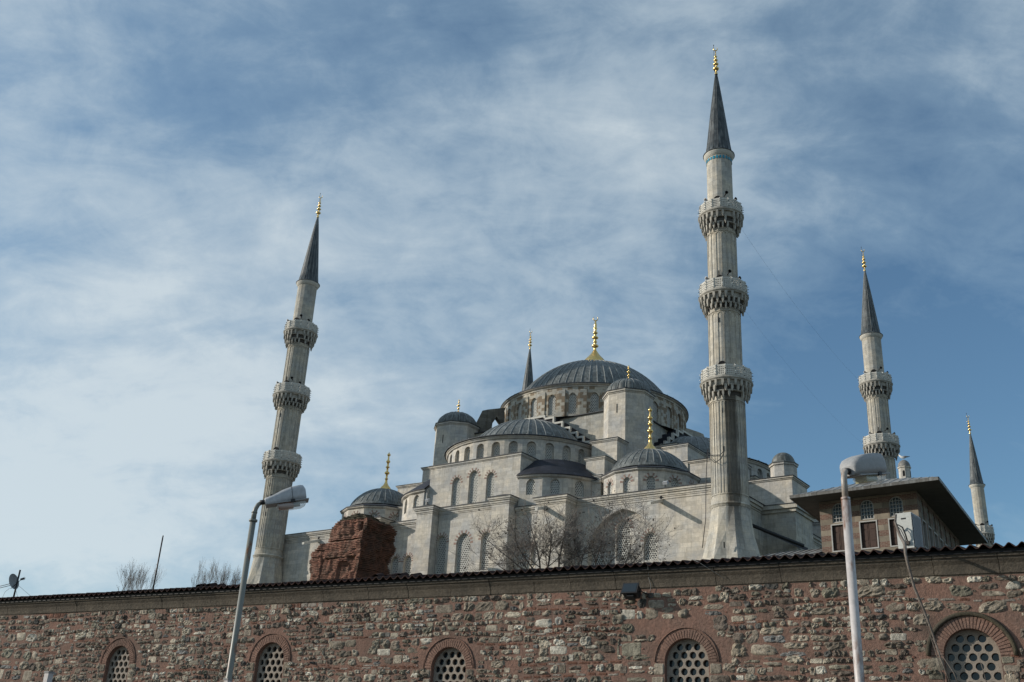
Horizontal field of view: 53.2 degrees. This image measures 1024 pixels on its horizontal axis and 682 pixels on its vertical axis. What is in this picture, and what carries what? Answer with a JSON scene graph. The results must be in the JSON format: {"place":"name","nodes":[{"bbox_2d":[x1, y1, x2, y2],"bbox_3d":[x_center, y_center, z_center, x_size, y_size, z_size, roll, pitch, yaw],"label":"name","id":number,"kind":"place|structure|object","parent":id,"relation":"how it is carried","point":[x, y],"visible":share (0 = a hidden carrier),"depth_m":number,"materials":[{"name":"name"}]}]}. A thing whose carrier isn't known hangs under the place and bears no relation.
{"place":"outdoors","nodes":[
{"label":"outdoors","id":0,"kind":"place"},
{"bbox_2d":[309,513,396,580],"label":"ruin","id":1,"kind":"object","parent":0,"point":[359,545],"visible":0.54,"depth_m":110.18,"materials":[{"name":"brick"}]},
{"bbox_2d":[0,0,1023,596],"label":"sky","id":2,"kind":"structure","parent":0,"point":[488,174],"materials":[{"name":"blue"}]},
{"bbox_3d":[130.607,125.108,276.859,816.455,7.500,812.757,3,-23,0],"label":"terrain","id":3,"kind":"structure","parent":0,"visible":0},
{"bbox_2d":[117,559,165,590],"bbox_3d":[-23.540,17.788,63.803,2.591,8.831,3.075,24,-31,-39],"label":"bare tree","id":4,"kind":"object","parent":3,"relation":"on","point":[138,578],"visible":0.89,"depth_m":64.80,"materials":[{"name":"brown plant"}]},
{"bbox_2d":[191,558,240,586],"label":"bare tree","id":5,"kind":"object","parent":3,"relation":"on","point":[236,575],"visible":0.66,"depth_m":66.50,"materials":[{"name":"brown plant"}]},
{"bbox_2d":[247,193,322,583],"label":"minaret","id":6,"kind":"object","parent":3,"relation":"on","point":[282,458],"visible":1,"depth_m":137.07,"materials":[{"name":"stone"}]},
{"bbox_2d":[522,331,532,390],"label":"minaret","id":7,"kind":"object","parent":3,"relation":"on","point":[528,379],"visible":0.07,"depth_m":189.84,"materials":[{"name":"metal"}]},
{"bbox_2d":[280,317,821,581],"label":"mosque","id":8,"kind":"structure","parent":3,"relation":"on","point":[575,432],"depth_m":116.84,"materials":[{"name":"stone"}]},
{"bbox_2d":[415,496,418,506],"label":"window","id":9,"kind":"structure","parent":8,"relation":"in","point":[417,498],"depth_m":121.56,"materials":[{"name":"grey glass"}]},
{"bbox_2d":[527,479,534,494],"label":"window","id":10,"kind":"structure","parent":8,"relation":"in","point":[531,484],"depth_m":112.49,"materials":[{"name":"grey glass"}]},
{"bbox_2d":[550,479,559,493],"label":"window","id":11,"kind":"structure","parent":8,"relation":"in","point":[554,485],"depth_m":111.86,"materials":[{"name":"grey glass"}]},
{"bbox_2d":[575,481,582,496],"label":"window","id":12,"kind":"structure","parent":8,"relation":"in","point":[578,486],"depth_m":112.24,"materials":[{"name":"grey glass"}]},
{"bbox_2d":[448,481,678,571],"bbox_3d":[1.888,8.536,35.179,8.483,7.775,6.047,3,-23,0],"label":"bare tree","id":13,"kind":"object","parent":3,"relation":"on","point":[577,552],"visible":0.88,"depth_m":35.77,"materials":[{"name":"brown plant"}]},
{"bbox_2d":[698,45,759,559],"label":"minaret","id":14,"kind":"object","parent":3,"relation":"on","point":[726,385],"visible":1,"depth_m":100.92,"materials":[{"name":"stone"}]},
{"bbox_2d":[756,548,821,556],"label":"roof","id":15,"kind":"structure","parent":3,"relation":"on","point":[811,551],"depth_m":72.43,"materials":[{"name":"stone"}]},
{"bbox_2d":[858,249,900,479],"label":"minaret","id":16,"kind":"object","parent":3,"relation":"on","point":[875,387],"visible":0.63,"depth_m":147.80,"materials":[{"name":"stone"}]},
{"bbox_2d":[789,460,987,553],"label":"pavilion","id":17,"kind":"structure","parent":3,"relation":"on","point":[933,504],"depth_m":69.37,"materials":[{"name":"brown"}]},
{"bbox_2d":[832,503,842,522],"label":"arched window","id":18,"kind":"structure","parent":17,"relation":"in","point":[837,508],"depth_m":70.48,"materials":[{"name":"grey glass"}]},
{"bbox_2d":[831,523,844,551],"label":"shutter window","id":19,"kind":"structure","parent":17,"relation":"in","point":[835,531],"depth_m":69.81,"materials":[{"name":"brown wood"}]},
{"bbox_2d":[860,500,873,519],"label":"arched window","id":20,"kind":"structure","parent":17,"relation":"in","point":[866,507],"depth_m":69.25,"materials":[{"name":"grey glass"}]},
{"bbox_2d":[859,520,878,549],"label":"shutter window","id":21,"kind":"structure","parent":17,"relation":"in","point":[872,539],"depth_m":68.55,"materials":[{"name":"brown wood"}]},
{"bbox_2d":[888,518,897,546],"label":"shutter window","id":22,"kind":"structure","parent":17,"relation":"in","point":[893,532],"depth_m":67.58,"materials":[{"name":"brown wood"}]},
{"bbox_2d":[889,496,903,516],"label":"arched window","id":23,"kind":"structure","parent":17,"relation":"in","point":[895,503],"depth_m":68.11,"materials":[{"name":"grey glass"}]},
{"bbox_2d":[922,519,928,548],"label":"shutter window","id":24,"kind":"structure","parent":17,"relation":"in","point":[925,535],"depth_m":68.00,"materials":[{"name":"brown wood"}]},
{"bbox_2d":[928,525,933,547],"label":"shutter window","id":25,"kind":"structure","parent":17,"relation":"in","point":[929,528],"depth_m":69.61,"materials":[{"name":"brown wood"}]},
{"bbox_2d":[934,532,938,547],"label":"shutter window","id":26,"kind":"structure","parent":17,"relation":"in","point":[935,535],"depth_m":71.23,"materials":[{"name":"brown wood"}]},
{"bbox_2d":[939,537,943,548],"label":"shutter window","id":27,"kind":"structure","parent":17,"relation":"in","point":[941,541],"depth_m":72.81,"materials":[{"name":"brown wood"}]},
{"bbox_2d":[966,413,994,546],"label":"minaret","id":28,"kind":"object","parent":3,"relation":"on","point":[976,485],"visible":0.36,"depth_m":190.86,"materials":[{"name":"stone"}]},
{"label":"ground","id":29,"kind":"structure","parent":0,"visible":0},
{"bbox_2d":[43,671,54,681],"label":"post","id":30,"kind":"object","parent":29,"relation":"on","point":[48,676],"visible":1,"depth_m":12.22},
{"bbox_2d":[223,678,232,681],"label":"post","id":31,"kind":"object","parent":29,"relation":"on","point":[227,679],"visible":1,"depth_m":13.36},
{"bbox_2d":[226,485,308,678],"bbox_3d":[-3.494,4.624,13.870,0.798,5.525,0.267,8,-24,-11],"label":"street lamp","id":32,"kind":"object","parent":29,"relation":"on","point":[292,497],"visible":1,"depth_m":14.58,"materials":[{"name":"metal"}]},
{"bbox_2d":[0,541,1023,681],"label":"old building","id":33,"kind":"structure","parent":29,"relation":"on","point":[777,618],"depth_m":25.67,"materials":[{"name":"stone"}]},
{"bbox_2d":[1,570,24,596],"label":"satellite dish","id":34,"kind":"object","parent":33,"relation":"attached to","point":[13,580],"visible":0.98,"depth_m":39.04,"materials":[{"name":"metal"}]},
{"bbox_2d":[106,646,129,681],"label":"window","id":35,"kind":"structure","parent":33,"relation":"in","point":[119,662],"depth_m":33.05,"materials":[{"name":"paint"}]},
{"bbox_2d":[152,535,163,588],"bbox_3d":[-14.633,9.463,42.111,0.065,2.965,0.065,-6,-25,21],"label":"mast","id":36,"kind":"object","parent":33,"relation":"on","point":[158,562],"visible":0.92,"depth_m":42.22,"materials":[{"name":"metal"}]},
{"bbox_2d":[256,643,283,681],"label":"window","id":37,"kind":"structure","parent":33,"relation":"in","point":[270,667],"depth_m":30.05,"materials":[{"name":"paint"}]},
{"bbox_2d":[433,648,465,681],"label":"window","id":38,"kind":"structure","parent":33,"relation":"in","point":[449,666],"depth_m":27.11,"materials":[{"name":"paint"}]},
{"bbox_2d":[621,583,648,599],"bbox_3d":[2.994,6.099,24.871,0.565,0.409,0.452,-10,-27,28],"label":"floodlight","id":39,"kind":"object","parent":33,"relation":"attached to","point":[631,591],"visible":1,"depth_m":24.78,"materials":[{"name":"metal"}]},
{"bbox_2d":[667,639,708,681],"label":"window","id":40,"kind":"structure","parent":33,"relation":"in","point":[687,660],"depth_m":24.04,"materials":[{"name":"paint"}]},
{"bbox_2d":[895,512,923,549],"bbox_3d":[9.575,4.681,24.692,0.490,0.980,0.788,-16,-30,37],"label":"air conditioner","id":41,"kind":"object","parent":33,"relation":"on","point":[909,525],"visible":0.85,"depth_m":24.56,"materials":[{"name":"white metal"}]},
{"bbox_2d":[894,514,986,681],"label":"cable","id":42,"kind":"object","parent":33,"relation":"hanging from","point":[911,575],"visible":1,"depth_m":20.29,"materials":[{"name":"grey"}]},
{"bbox_2d":[945,630,1003,681],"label":"window","id":43,"kind":"structure","parent":33,"relation":"in","point":[962,651],"depth_m":21.19,"materials":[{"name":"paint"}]},
{"bbox_2d":[840,453,890,681],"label":"street lamp","id":44,"kind":"object","parent":29,"relation":"on","point":[865,468],"visible":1,"depth_m":11.28,"materials":[{"name":"metal"}]}
]}

